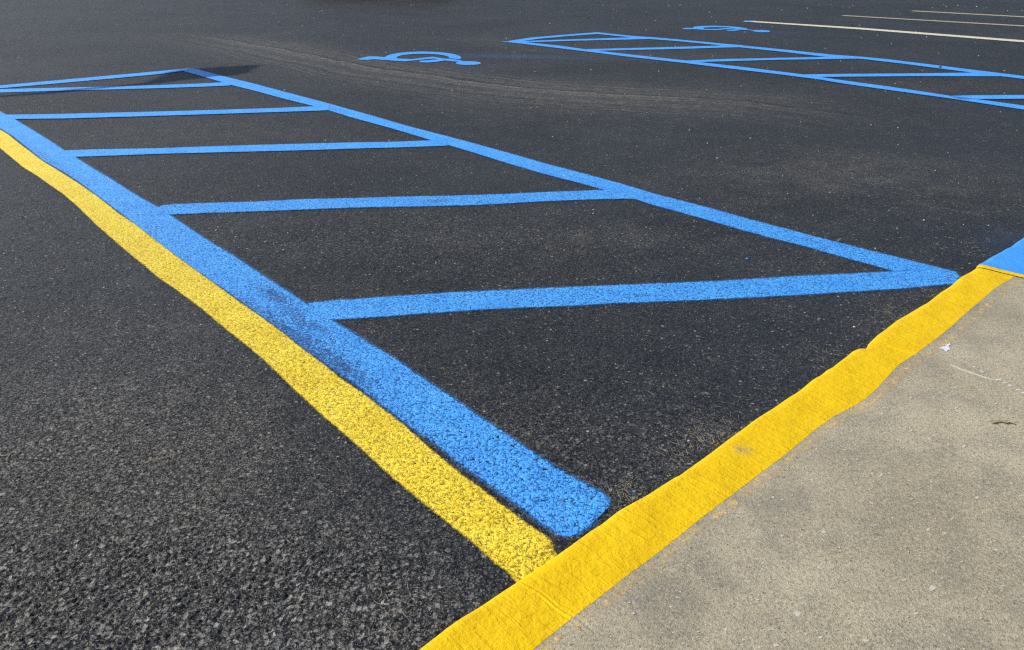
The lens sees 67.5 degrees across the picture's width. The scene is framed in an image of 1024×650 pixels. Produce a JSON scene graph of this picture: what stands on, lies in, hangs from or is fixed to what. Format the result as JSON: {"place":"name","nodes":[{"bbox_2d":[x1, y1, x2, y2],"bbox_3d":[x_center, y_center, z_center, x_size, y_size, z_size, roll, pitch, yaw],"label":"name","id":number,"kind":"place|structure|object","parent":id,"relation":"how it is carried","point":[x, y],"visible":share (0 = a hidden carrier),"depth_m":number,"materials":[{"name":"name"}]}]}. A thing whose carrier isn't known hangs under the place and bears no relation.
{"place":"outdoors","nodes":[
{"label":"outdoors","id":0,"kind":"place"},
{"bbox_2d":[0,0,1023,649],"bbox_3d":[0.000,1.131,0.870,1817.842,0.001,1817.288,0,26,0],"label":"asphalt ground","id":1,"kind":"structure","parent":0,"point":[284,504],"depth_m":3.89,"materials":[{"name":"black asphalt"}]},
{"bbox_2d":[144,452,181,463],"bbox_3d":[-1.060,0.402,2.329,0.109,0.004,0.017,-16,31,-29],"label":"twig","id":2,"kind":"object","parent":1,"relation":"on","point":[162,457],"visible":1,"depth_m":2.33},
{"bbox_2d":[0,130,556,581],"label":"yellow line","id":3,"kind":"object","parent":1,"relation":"on","point":[418,468],"visible":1,"depth_m":2.58,"materials":[{"name":"paint"}]},
{"bbox_2d":[359,52,480,64],"bbox_3d":[-1.115,-3.715,10.630,1.750,0.001,1.112,9,28,17],"label":"wheelchair symbol","id":4,"kind":"object","parent":1,"relation":"on","point":[393,57],"visible":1,"depth_m":10.50,"materials":[{"name":"blue paint"}]},
{"bbox_2d":[0,69,958,536],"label":"access aisle marking","id":5,"kind":"object","parent":1,"relation":"on","point":[404,393],"visible":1,"depth_m":3.50,"materials":[{"name":"blue paint"}]},
{"bbox_2d":[0,4,1022,263],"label":"stone chips","id":6,"kind":"object","parent":1,"relation":"on","point":[552,136],"visible":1,"depth_m":8.10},
{"bbox_2d":[683,26,769,31],"bbox_3d":[4.025,-5.519,14.268,1.563,0.002,0.888,11,28,20],"label":"wheelchair symbol","id":7,"kind":"object","parent":1,"relation":"on","point":[731,27],"visible":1,"depth_m":14.26,"materials":[{"name":"blue paint"}]},
{"bbox_2d":[502,32,1023,108],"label":"access aisle marking","id":8,"kind":"object","parent":1,"relation":"on","point":[830,56],"visible":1,"depth_m":10.05,"materials":[{"name":"blue paint"}]},
{"bbox_2d":[745,21,1023,41],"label":"parking line","id":9,"kind":"object","parent":1,"relation":"on","point":[896,31],"visible":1,"depth_m":13.77,"materials":[{"name":"beige paint"}]},
{"bbox_2d":[842,15,1023,25],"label":"parking line","id":10,"kind":"object","parent":1,"relation":"on","point":[936,20],"visible":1,"depth_m":15.77,"materials":[{"name":"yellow paint"}]},
{"bbox_2d":[918,11,1023,16],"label":"parking line","id":11,"kind":"object","parent":1,"relation":"on","point":[973,14],"visible":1,"depth_m":17.14,"materials":[{"name":"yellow paint"}]},
{"bbox_2d":[976,238,1023,277],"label":"curb ramp","id":12,"kind":"structure","parent":1,"relation":"on","point":[1010,261],"depth_m":3.73,"materials":[{"name":"blue paint"}]},
{"bbox_2d":[533,276,1023,649],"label":"sidewalk","id":13,"kind":"structure","parent":0,"point":[989,341],"depth_m":1.99,"materials":[{"name":"concrete"}]},
{"bbox_2d":[419,268,1022,649],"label":"kerb paint","id":14,"kind":"object","parent":13,"relation":"on","point":[536,607],"visible":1,"depth_m":2.14,"materials":[{"name":"yellow paint"}]},
{"bbox_2d":[607,378,1023,649],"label":"exposed aggregate","id":15,"kind":"object","parent":13,"relation":"on","point":[798,613],"visible":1,"depth_m":1.91,"materials":[{"name":"stone"}]},
{"bbox_2d":[940,342,950,350],"bbox_3d":[1.675,0.083,2.942,0.085,0.001,0.036,-15,30,-28],"label":"paint splat","id":16,"kind":"object","parent":13,"relation":"on","point":[946,348],"visible":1,"depth_m":2.94,"materials":[{"name":"white paint"}]},
{"bbox_2d":[950,364,997,380],"bbox_3d":[1.660,0.173,2.761,0.017,0.002,0.161,-23,34,-38],"label":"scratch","id":17,"kind":"object","parent":13,"relation":"on","point":[973,373],"visible":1,"depth_m":2.76},
{"bbox_2d":[990,419,1016,424],"bbox_3d":[1.583,0.312,2.472,0.078,0.006,0.021,2,26,4],"label":"dried leaf","id":18,"kind":"object","parent":13,"relation":"on","point":[995,421],"visible":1,"depth_m":2.47,"materials":[{"name":"beige plant"}]}
]}

